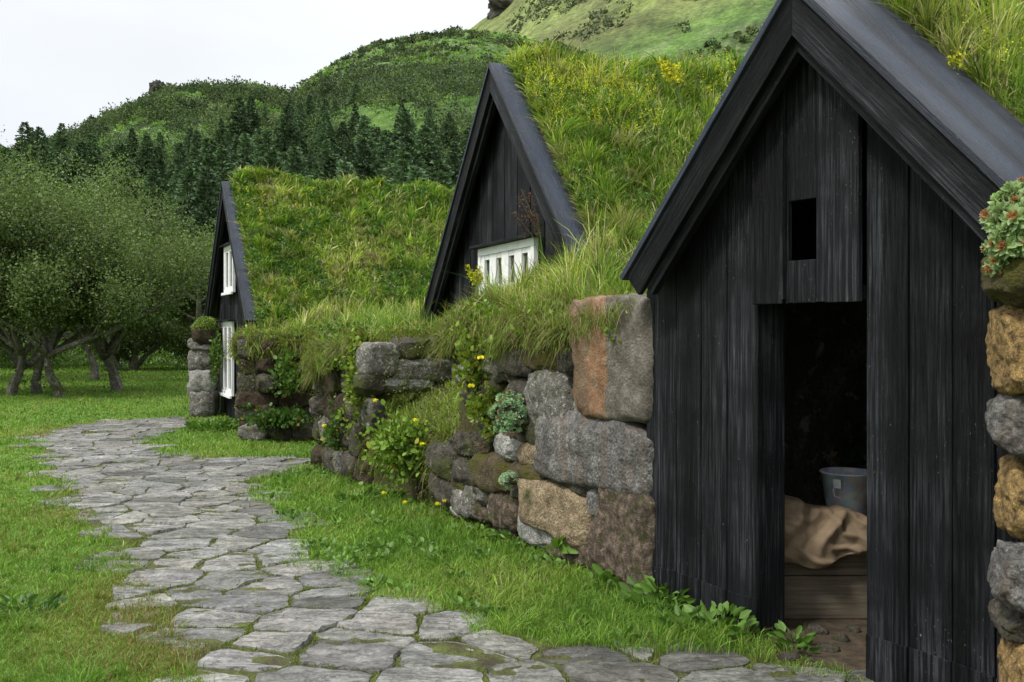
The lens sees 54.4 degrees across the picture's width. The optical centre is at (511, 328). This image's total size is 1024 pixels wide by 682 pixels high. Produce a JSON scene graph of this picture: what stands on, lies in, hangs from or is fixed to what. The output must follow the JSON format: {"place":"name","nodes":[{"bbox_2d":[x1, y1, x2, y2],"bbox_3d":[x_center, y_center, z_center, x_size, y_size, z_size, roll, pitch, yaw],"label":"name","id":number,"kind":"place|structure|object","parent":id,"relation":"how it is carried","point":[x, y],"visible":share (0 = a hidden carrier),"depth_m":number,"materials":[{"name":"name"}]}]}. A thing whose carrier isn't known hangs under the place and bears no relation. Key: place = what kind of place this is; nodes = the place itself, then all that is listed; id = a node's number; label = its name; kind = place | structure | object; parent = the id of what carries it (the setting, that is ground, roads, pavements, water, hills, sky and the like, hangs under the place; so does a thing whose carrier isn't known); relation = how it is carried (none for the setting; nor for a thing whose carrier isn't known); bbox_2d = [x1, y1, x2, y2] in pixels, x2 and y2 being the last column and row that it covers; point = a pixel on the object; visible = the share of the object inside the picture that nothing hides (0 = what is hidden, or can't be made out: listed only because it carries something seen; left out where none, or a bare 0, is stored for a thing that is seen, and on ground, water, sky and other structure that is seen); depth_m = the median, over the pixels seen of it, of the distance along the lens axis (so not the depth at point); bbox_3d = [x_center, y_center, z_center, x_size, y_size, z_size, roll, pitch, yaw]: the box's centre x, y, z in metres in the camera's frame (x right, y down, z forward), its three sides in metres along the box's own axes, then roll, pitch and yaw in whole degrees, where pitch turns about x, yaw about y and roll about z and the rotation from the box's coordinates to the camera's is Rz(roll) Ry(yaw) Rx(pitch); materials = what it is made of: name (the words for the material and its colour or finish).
{"place":"outdoors","nodes":[
{"label":"outdoors","id":0,"kind":"place"},
{"bbox_2d":[0,0,489,147],"label":"sky","id":1,"kind":"structure","parent":0,"point":[62,61],"materials":[{"name":"white"}]},
{"bbox_2d":[6,0,775,356],"bbox_3d":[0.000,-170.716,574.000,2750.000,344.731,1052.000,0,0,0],"label":"hill","id":2,"kind":"structure","parent":0,"point":[648,26],"depth_m":342.68,"materials":[{"name":"green plant"}]},
{"bbox_2d":[10,121,31,154],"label":"conifer","id":3,"kind":"object","parent":2,"relation":"on","point":[24,140],"visible":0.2,"depth_m":163.58,"materials":[{"name":"green plant"}]},
{"bbox_2d":[50,123,71,157],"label":"conifer","id":4,"kind":"object","parent":2,"relation":"on","point":[61,142],"visible":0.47,"depth_m":151.71,"materials":[{"name":"green plant"}]},
{"bbox_2d":[57,158,98,198],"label":"conifer","id":5,"kind":"object","parent":2,"relation":"on","point":[70,161],"visible":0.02,"depth_m":70.60,"materials":[{"name":"green plant"}]},
{"bbox_2d":[78,150,103,187],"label":"conifer","id":6,"kind":"object","parent":2,"relation":"on","point":[96,158],"visible":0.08,"depth_m":89.61,"materials":[{"name":"green plant"}]},
{"bbox_2d":[82,133,103,160],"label":"conifer","id":7,"kind":"object","parent":2,"relation":"on","point":[91,144],"visible":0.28,"depth_m":114.80,"materials":[{"name":"green plant"}]},
{"bbox_2d":[108,142,142,203],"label":"conifer","id":8,"kind":"object","parent":2,"relation":"on","point":[123,160],"visible":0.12,"depth_m":84.84,"materials":[{"name":"green plant"}]},
{"bbox_2d":[131,134,155,173],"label":"conifer","id":9,"kind":"object","parent":2,"relation":"on","point":[144,150],"visible":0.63,"depth_m":103.67,"materials":[{"name":"green plant"}]},
{"bbox_2d":[138,169,169,236],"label":"conifer","id":10,"kind":"object","parent":2,"relation":"on","point":[155,174],"visible":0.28,"depth_m":77.22,"materials":[{"name":"green plant"}]},
{"bbox_2d":[140,146,171,204],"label":"conifer","id":11,"kind":"object","parent":2,"relation":"on","point":[158,158],"visible":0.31,"depth_m":87.25,"materials":[{"name":"green plant"}]},
{"bbox_2d":[165,142,190,182],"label":"conifer","id":12,"kind":"object","parent":2,"relation":"on","point":[179,157],"visible":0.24,"depth_m":91.91,"materials":[{"name":"green plant"}]},
{"bbox_2d":[153,168,212,243],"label":"conifer","id":13,"kind":"object","parent":2,"relation":"on","point":[190,174],"visible":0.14,"depth_m":63.87,"materials":[{"name":"green plant"}]},
{"bbox_2d":[186,129,207,167],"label":"conifer","id":14,"kind":"object","parent":2,"relation":"on","point":[195,150],"visible":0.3,"depth_m":97.92,"materials":[{"name":"green plant"}]},
{"bbox_2d":[182,166,219,246],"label":"conifer","id":15,"kind":"object","parent":2,"relation":"on","point":[201,190],"visible":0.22,"depth_m":61.65,"materials":[{"name":"green plant"}]},
{"bbox_2d":[191,136,221,179],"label":"conifer","id":16,"kind":"object","parent":2,"relation":"on","point":[205,148],"visible":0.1,"depth_m":89.21,"materials":[{"name":"green plant"}]},
{"bbox_2d":[193,152,221,204],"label":"conifer","id":17,"kind":"object","parent":2,"relation":"on","point":[214,167],"visible":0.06,"depth_m":79.09,"materials":[{"name":"green plant"}]},
{"bbox_2d":[214,147,235,197],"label":"conifer","id":18,"kind":"object","parent":2,"relation":"on","point":[226,165],"visible":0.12,"depth_m":82.93,"materials":[{"name":"green plant"}]},
{"bbox_2d":[218,97,255,146],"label":"conifer","id":19,"kind":"object","parent":2,"relation":"on","point":[239,127],"visible":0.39,"depth_m":119.00,"materials":[{"name":"green plant"}]},
{"bbox_2d":[232,132,256,177],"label":"conifer","id":20,"kind":"object","parent":2,"relation":"on","point":[244,138],"visible":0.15,"depth_m":78.98,"materials":[{"name":"green plant"}]},
{"bbox_2d":[244,96,262,132],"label":"conifer","id":21,"kind":"object","parent":2,"relation":"on","point":[255,118],"visible":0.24,"depth_m":126.53,"materials":[{"name":"green plant"}]},
{"bbox_2d":[253,129,284,168],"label":"conifer","id":22,"kind":"object","parent":2,"relation":"on","point":[266,136],"visible":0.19,"depth_m":82.75,"materials":[{"name":"green plant"}]},
{"bbox_2d":[261,150,287,172],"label":"conifer","id":23,"kind":"object","parent":2,"relation":"on","point":[268,158],"visible":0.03,"depth_m":67.06,"materials":[{"name":"green plant"}]},
{"bbox_2d":[47,57,506,186],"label":"broadleaf thicket","id":24,"kind":"object","parent":2,"relation":"on","point":[368,91],"visible":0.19,"depth_m":158.91,"materials":[{"name":"green plant"}]},
{"bbox_2d":[274,103,306,167],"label":"conifer","id":25,"kind":"object","parent":2,"relation":"on","point":[286,137],"visible":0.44,"depth_m":111.47,"materials":[{"name":"green plant"}]},
{"bbox_2d":[283,145,308,177],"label":"conifer","id":26,"kind":"object","parent":2,"relation":"on","point":[293,151],"visible":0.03,"depth_m":73.58,"materials":[{"name":"green plant"}]},
{"bbox_2d":[310,110,336,162],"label":"conifer","id":27,"kind":"object","parent":2,"relation":"on","point":[320,139],"visible":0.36,"depth_m":112.89,"materials":[{"name":"green plant"}]},
{"bbox_2d":[315,157,338,181],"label":"conifer","id":28,"kind":"object","parent":2,"relation":"on","point":[326,164],"visible":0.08,"depth_m":71.19,"materials":[{"name":"green plant"}]},
{"bbox_2d":[323,122,340,153],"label":"conifer","id":29,"kind":"object","parent":2,"relation":"on","point":[329,126],"visible":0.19,"depth_m":102.19,"materials":[{"name":"green plant"}]},
{"bbox_2d":[344,114,379,166],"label":"conifer","id":30,"kind":"object","parent":2,"relation":"on","point":[364,119],"visible":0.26,"depth_m":99.86,"materials":[{"name":"green plant"}]},
{"bbox_2d":[351,138,376,182],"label":"conifer","id":31,"kind":"object","parent":2,"relation":"on","point":[368,171],"visible":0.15,"depth_m":73.62,"materials":[{"name":"green plant"}]},
{"bbox_2d":[373,130,393,177],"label":"conifer","id":32,"kind":"object","parent":2,"relation":"on","point":[382,157],"visible":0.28,"depth_m":88.84,"materials":[{"name":"green plant"}]},
{"bbox_2d":[7,20,764,177],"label":"hillside scrub","id":33,"kind":"object","parent":2,"relation":"on","point":[450,33],"visible":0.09,"depth_m":233.57,"materials":[{"name":"green plant"}]},
{"bbox_2d":[388,159,410,185],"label":"conifer","id":34,"kind":"object","parent":2,"relation":"on","point":[402,171],"visible":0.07,"depth_m":69.91,"materials":[{"name":"green plant"}]},
{"bbox_2d":[381,107,426,182],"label":"conifer","id":35,"kind":"object","parent":2,"relation":"on","point":[410,147],"visible":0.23,"depth_m":80.42,"materials":[{"name":"green plant"}]},
{"bbox_2d":[69,28,757,171],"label":"hillside ferns","id":36,"kind":"object","parent":2,"relation":"on","point":[328,69],"visible":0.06,"depth_m":224.57,"materials":[{"name":"green plant"}]},
{"bbox_2d":[404,165,429,184],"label":"conifer","id":37,"kind":"object","parent":2,"relation":"on","point":[412,173],"visible":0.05,"depth_m":67.34,"materials":[{"name":"green plant"}]},
{"bbox_2d":[414,124,444,180],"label":"conifer","id":38,"kind":"object","parent":2,"relation":"on","point":[430,148],"visible":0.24,"depth_m":91.49,"materials":[{"name":"green plant"}]},
{"bbox_2d":[423,160,454,189],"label":"conifer","id":39,"kind":"object","parent":2,"relation":"on","point":[445,174],"visible":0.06,"depth_m":73.95,"materials":[{"name":"green plant"}]},
{"bbox_2d":[439,113,460,143],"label":"conifer","id":40,"kind":"object","parent":2,"relation":"on","point":[446,125],"visible":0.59,"depth_m":108.43,"materials":[{"name":"green plant"}]},
{"bbox_2d":[487,0,513,19],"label":"rock outcrop","id":41,"kind":"object","parent":2,"relation":"on","point":[497,7],"visible":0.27,"depth_m":594.18,"materials":[{"name":"stone"}]},
{"bbox_2d":[505,0,696,40],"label":"mountain scrub","id":42,"kind":"object","parent":2,"relation":"on","point":[590,16],"visible":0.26,"depth_m":395.20,"materials":[{"name":"green plant"}]},
{"bbox_2d":[0,359,872,681],"bbox_3d":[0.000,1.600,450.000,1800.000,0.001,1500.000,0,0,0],"label":"ground","id":43,"kind":"structure","parent":0,"point":[34,635],"depth_m":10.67,"materials":[{"name":"green plant"}]},
{"bbox_2d":[0,586,67,615],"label":"broadleaf weed","id":44,"kind":"object","parent":43,"relation":"on","point":[53,600],"visible":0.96,"depth_m":5.55,"materials":[{"name":"green plant"}]},
{"bbox_2d":[0,146,91,363],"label":"birch tree","id":45,"kind":"object","parent":43,"relation":"on","point":[59,193],"visible":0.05,"depth_m":30.30,"materials":[{"name":"green plant"}]},
{"bbox_2d":[0,164,99,320],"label":"birch tree","id":46,"kind":"object","parent":43,"relation":"on","point":[69,201],"visible":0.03,"depth_m":23.73,"materials":[{"name":"green plant"}]},
{"bbox_2d":[0,157,147,395],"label":"birch tree","id":47,"kind":"object","parent":43,"relation":"on","point":[22,353],"visible":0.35,"depth_m":22.52,"materials":[{"name":"green plant"}]},
{"bbox_2d":[0,169,152,368],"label":"birch tree","id":48,"kind":"object","parent":43,"relation":"on","point":[7,347],"visible":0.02,"depth_m":39.47,"materials":[{"name":"green plant"}]},
{"bbox_2d":[0,340,187,367],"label":"undergrowth","id":49,"kind":"object","parent":43,"relation":"on","point":[68,356],"visible":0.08,"depth_m":41.08,"materials":[{"name":"green plant"}]},
{"bbox_2d":[0,125,207,394],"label":"birch tree","id":50,"kind":"object","parent":43,"relation":"on","point":[35,386],"visible":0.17,"depth_m":23.34,"materials":[{"name":"green plant"}]},
{"bbox_2d":[50,140,159,380],"bbox_3d":[-14.551,-2.113,30.565,7.152,7.907,8.737,0,0,-9],"label":"birch tree","id":51,"kind":"object","parent":43,"relation":"on","point":[93,365],"visible":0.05,"depth_m":31.79,"materials":[{"name":"green plant"}]},
{"bbox_2d":[0,162,213,397],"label":"birch tree","id":52,"kind":"object","parent":43,"relation":"on","point":[41,294],"visible":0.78,"depth_m":22.77,"materials":[{"name":"green plant"}]},
{"bbox_2d":[33,186,204,391],"bbox_3d":[-10.403,-0.763,24.757,5.306,5.011,5.124,0,0,26],"label":"birch tree","id":53,"kind":"object","parent":43,"relation":"on","point":[104,352],"visible":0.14,"depth_m":23.70,"materials":[{"name":"green plant"}]},
{"bbox_2d":[61,243,212,370],"bbox_3d":[-13.736,-0.035,37.711,6.797,6.647,7.038,0,0,7],"label":"birch tree","id":54,"kind":"object","parent":43,"relation":"on","point":[136,349],"visible":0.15,"depth_m":37.22,"materials":[{"name":"green plant"}]},
{"bbox_2d":[121,185,216,335],"bbox_3d":[-8.478,-1.173,29.956,6.013,5.880,6.226,0,0,-10],"label":"birch tree","id":55,"kind":"object","parent":43,"relation":"on","point":[194,312],"visible":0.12,"depth_m":28.64,"materials":[{"name":"green plant"}]},
{"bbox_2d":[153,313,191,365],"bbox_3d":[-11.465,0.034,39.687,8.108,6.847,6.067,0,0,-51],"label":"birch tree","id":56,"kind":"object","parent":43,"relation":"on","point":[178,340],"visible":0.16,"depth_m":36.98,"materials":[{"name":"green plant"}]},
{"bbox_2d":[187,316,222,416],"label":"stone wall","id":57,"kind":"structure","parent":43,"relation":"on","point":[202,393],"depth_m":17.89,"materials":[{"name":"grey stone"}]},
{"bbox_2d":[208,330,224,388],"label":"trailing plant","id":58,"kind":"object","parent":57,"relation":"attached to","point":[214,361],"visible":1,"depth_m":17.71,"materials":[{"name":"green plant"}]},
{"bbox_2d":[184,417,238,430],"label":"broadleaf weed","id":59,"kind":"object","parent":43,"relation":"on","point":[206,424],"visible":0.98,"depth_m":15.43,"materials":[{"name":"green plant"}]},
{"bbox_2d":[235,334,323,440],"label":"stone wall","id":60,"kind":"structure","parent":43,"relation":"on","point":[261,384],"depth_m":14.28,"materials":[{"name":"stone"}]},
{"bbox_2d":[236,402,313,433],"bbox_3d":[-3.249,1.261,13.917,1.175,0.428,0.676,0,0,0],"label":"leafy shrub","id":61,"kind":"object","parent":60,"relation":"attached to","point":[273,417],"visible":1,"depth_m":13.86,"materials":[{"name":"green plant"}]},
{"bbox_2d":[265,341,307,398],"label":"leafy shrub","id":62,"kind":"object","parent":60,"relation":"attached to","point":[287,365],"visible":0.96,"depth_m":14.03,"materials":[{"name":"green plant"}]},
{"bbox_2d":[204,163,454,419],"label":"turf house","id":63,"kind":"structure","parent":43,"relation":"on","point":[284,244],"depth_m":17.07,"materials":[{"name":"green plant"}]},
{"bbox_2d":[216,319,234,398],"bbox_3d":[-5.154,0.533,17.851,0.132,1.365,1.610,0,0,-25],"label":"window","id":64,"kind":"structure","parent":63,"relation":"in","point":[225,388],"depth_m":17.76,"materials":[{"name":"white paint"}]},
{"bbox_2d":[219,241,235,295],"bbox_3d":[-4.997,-1.032,17.505,0.132,0.895,1.110,0,0,-25],"label":"window","id":65,"kind":"structure","parent":63,"relation":"in","point":[229,272],"depth_m":17.47,"materials":[{"name":"white paint"}]},
{"bbox_2d":[309,341,384,485],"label":"stone wall","id":66,"kind":"structure","parent":43,"relation":"on","point":[346,459],"depth_m":10.55,"materials":[{"name":"grey stone"}]},
{"bbox_2d":[320,393,350,452],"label":"trailing plant","id":67,"kind":"object","parent":66,"relation":"attached to","point":[333,434],"visible":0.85,"depth_m":10.51,"materials":[{"name":"green plant"}]},
{"bbox_2d":[316,316,370,339],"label":"leafy shrub","id":68,"kind":"object","parent":66,"relation":"on","point":[330,328],"visible":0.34,"depth_m":10.95,"materials":[{"name":"green plant"}]},
{"bbox_2d":[335,328,374,442],"bbox_3d":[-1.556,0.571,10.019,0.376,1.162,0.283,0,0,-38],"label":"trailing plant","id":69,"kind":"object","parent":66,"relation":"attached to","point":[354,399],"visible":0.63,"depth_m":9.99,"materials":[{"name":"green plant"}]},
{"bbox_2d":[334,487,379,501],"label":"broadleaf weed","id":70,"kind":"object","parent":43,"relation":"on","point":[370,490],"visible":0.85,"depth_m":9.08,"materials":[{"name":"green plant"}]},
{"bbox_2d":[220,277,647,495],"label":"grass","id":71,"kind":"structure","parent":43,"relation":"on","point":[549,327],"depth_m":7.90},
{"bbox_2d":[486,527,525,544],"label":"broadleaf weed","id":72,"kind":"object","parent":43,"relation":"on","point":[495,532],"visible":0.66,"depth_m":7.28,"materials":[{"name":"green plant"}]},
{"bbox_2d":[262,466,759,639],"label":"verge weeds","id":73,"kind":"object","parent":43,"relation":"on","point":[381,578],"visible":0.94,"depth_m":6.83,"materials":[{"name":"green plant"}]},
{"bbox_2d":[425,293,655,593],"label":"stone wall","id":74,"kind":"structure","parent":43,"relation":"on","point":[594,440],"depth_m":6.49,"materials":[{"name":"grey stone"}]},
{"bbox_2d":[445,321,491,402],"bbox_3d":[-0.309,0.257,7.713,0.428,0.635,0.313,0,0,-13],"label":"trailing plant","id":75,"kind":"object","parent":74,"relation":"attached to","point":[474,375],"visible":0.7,"depth_m":7.67,"materials":[{"name":"green plant"}]},
{"bbox_2d":[465,380,501,442],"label":"trailing plant","id":76,"kind":"object","parent":74,"relation":"attached to","point":[478,408],"visible":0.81,"depth_m":7.57,"materials":[{"name":"green plant"}]},
{"bbox_2d":[488,390,527,433],"bbox_3d":[-0.011,0.603,7.165,0.332,0.324,0.203,0,0,0],"label":"stonecrop","id":77,"kind":"object","parent":74,"relation":"on","point":[511,410],"visible":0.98,"depth_m":7.13,"materials":[{"name":"plant"}]},
{"bbox_2d":[498,470,519,488],"bbox_3d":[-0.004,1.100,7.244,0.193,0.148,0.144,0,0,0],"label":"stonecrop","id":78,"kind":"object","parent":74,"relation":"on","point":[509,478],"visible":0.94,"depth_m":7.20,"materials":[{"name":"plant"}]},
{"bbox_2d":[591,563,627,584],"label":"broadleaf weed","id":79,"kind":"object","parent":43,"relation":"on","point":[608,573],"visible":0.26,"depth_m":6.08,"materials":[{"name":"green plant"}]},
{"bbox_2d":[618,574,695,611],"bbox_3d":[0.842,1.506,5.658,0.472,0.157,0.447,0,0,17],"label":"broadleaf weed","id":80,"kind":"object","parent":43,"relation":"on","point":[641,588],"visible":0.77,"depth_m":5.62,"materials":[{"name":"green plant"}]},
{"bbox_2d":[650,599,716,635],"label":"broadleaf weed","id":81,"kind":"object","parent":43,"relation":"on","point":[695,611],"visible":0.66,"depth_m":5.21,"materials":[{"name":"green plant"}]},
{"bbox_2d":[675,599,757,645],"bbox_3d":[1.078,1.513,5.158,0.411,0.158,0.440,0,0,23],"label":"broadleaf weed","id":82,"kind":"object","parent":43,"relation":"on","point":[705,616],"visible":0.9,"depth_m":5.16,"materials":[{"name":"green plant"}]},
{"bbox_2d":[620,0,1023,681],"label":"turf house","id":83,"kind":"structure","parent":43,"relation":"on","point":[804,264],"depth_m":4.65,"materials":[{"name":"black wood"}]},
{"bbox_2d":[980,255,1023,681],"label":"stone wall","id":84,"kind":"structure","parent":43,"relation":"on","point":[1004,412],"depth_m":3.62,"materials":[{"name":"brown stone"}]},
{"bbox_2d":[979,176,1023,277],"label":"stonecrop","id":85,"kind":"object","parent":84,"relation":"on","point":[1002,215],"visible":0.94,"depth_m":3.52,"materials":[{"name":"plant"}]},
{"bbox_2d":[7,416,873,681],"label":"path","id":86,"kind":"structure","parent":0,"point":[494,651],"depth_m":5.75,"materials":[{"name":"grey stone"}]},
{"bbox_2d":[242,197,653,562],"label":"turf bank","id":87,"kind":"structure","parent":0,"point":[467,423],"depth_m":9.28,"materials":[{"name":"green plant"}]},
{"bbox_2d":[358,399,434,494],"bbox_3d":[-0.995,1.063,8.960,0.814,0.849,0.574,0,0,0],"label":"leafy shrub","id":88,"kind":"object","parent":87,"relation":"on","point":[397,446],"visible":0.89,"depth_m":8.90,"materials":[{"name":"green plant"}]},
{"bbox_2d":[353,336,458,394],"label":"stone wall","id":89,"kind":"structure","parent":87,"relation":"on","point":[371,368],"depth_m":9.77,"materials":[{"name":"grey stone"}]},
{"bbox_2d":[239,321,588,567],"bbox_3d":[-0.631,0.767,10.636,2.231,1.664,9.729,0,0,-30],"label":"crevice moss","id":90,"kind":"object","parent":87,"relation":"on","point":[421,393],"visible":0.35,"depth_m":8.92,"materials":[{"name":"green plant"}]},
{"bbox_2d":[233,286,634,374],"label":"edge herbs","id":91,"kind":"object","parent":87,"relation":"on","point":[486,309],"visible":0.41,"depth_m":8.09,"materials":[{"name":"green plant"}]},
{"bbox_2d":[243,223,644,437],"bbox_3d":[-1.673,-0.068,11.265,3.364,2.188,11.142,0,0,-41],"label":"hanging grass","id":92,"kind":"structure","parent":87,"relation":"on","point":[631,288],"depth_m":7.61,"materials":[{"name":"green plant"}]},
{"bbox_2d":[511,189,543,266],"bbox_3d":[0.132,-0.840,8.382,0.241,0.682,0.235,0,0,37],"label":"sorrel","id":93,"kind":"object","parent":87,"relation":"on","point":[538,224],"visible":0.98,"depth_m":8.37,"materials":[{"name":"brown plant"}]},
{"bbox_2d":[543,534,577,553],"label":"dock plant","id":94,"kind":"object","parent":87,"relation":"on","point":[564,547],"visible":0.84,"depth_m":6.58,"materials":[{"name":"green plant"}]},
{"bbox_2d":[422,33,744,320],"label":"turf house","id":95,"kind":"structure","parent":87,"relation":"on","point":[558,134],"depth_m":9.41,"materials":[{"name":"green plant"}]},
{"bbox_2d":[469,233,538,293],"bbox_3d":[-0.085,-0.417,9.663,0.132,0.865,1.640,0,0,-22],"label":"window","id":96,"kind":"structure","parent":95,"relation":"in","point":[507,248],"depth_m":9.60,"materials":[{"name":"white paint"}]},
{"bbox_2d":[659,56,683,108],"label":"yellow spikes","id":97,"kind":"object","parent":95,"relation":"attached to","point":[667,69],"visible":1,"depth_m":7.39,"materials":[{"name":"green plant"}]},
{"bbox_2d":[736,575,866,681],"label":"soil","id":98,"kind":"structure","parent":0,"point":[851,654],"depth_m":5.03,"materials":[{"name":"brown soil"}]},
{"bbox_2d":[765,619,820,652],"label":"broadleaf weed","id":99,"kind":"object","parent":98,"relation":"on","point":[806,642],"visible":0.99,"depth_m":4.90,"materials":[{"name":"green plant"}]},
{"bbox_2d":[785,554,866,618],"bbox_3d":[1.750,1.385,5.700,0.780,0.470,0.520,0,0,0],"label":"wooden crate","id":100,"kind":"object","parent":98,"relation":"on","point":[825,597],"visible":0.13,"depth_m":5.44,"materials":[{"name":"brown wood"}]},
{"bbox_2d":[785,494,866,568],"bbox_3d":[1.680,1.065,5.525,0.806,0.460,0.483,0,0,0],"label":"cloth sack","id":101,"kind":"object","parent":100,"relation":"on","point":[819,537],"visible":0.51,"depth_m":5.34,"materials":[{"name":"beige fabric"}]},
{"bbox_2d":[819,467,866,515],"bbox_3d":[1.930,0.985,5.734,0.307,0.329,0.320,0,0,0],"label":"metal bucket","id":102,"kind":"object","parent":100,"relation":"on","point":[845,487],"visible":0.52,"depth_m":5.63,"materials":[{"name":"metal"}]},
{"bbox_2d":[808,420,866,487],"bbox_3d":[2.361,0.880,6.226,1.014,0.788,0.612,0,0,12],"label":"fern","id":103,"kind":"object","parent":98,"relation":"on","point":[860,454],"visible":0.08,"depth_m":6.30,"materials":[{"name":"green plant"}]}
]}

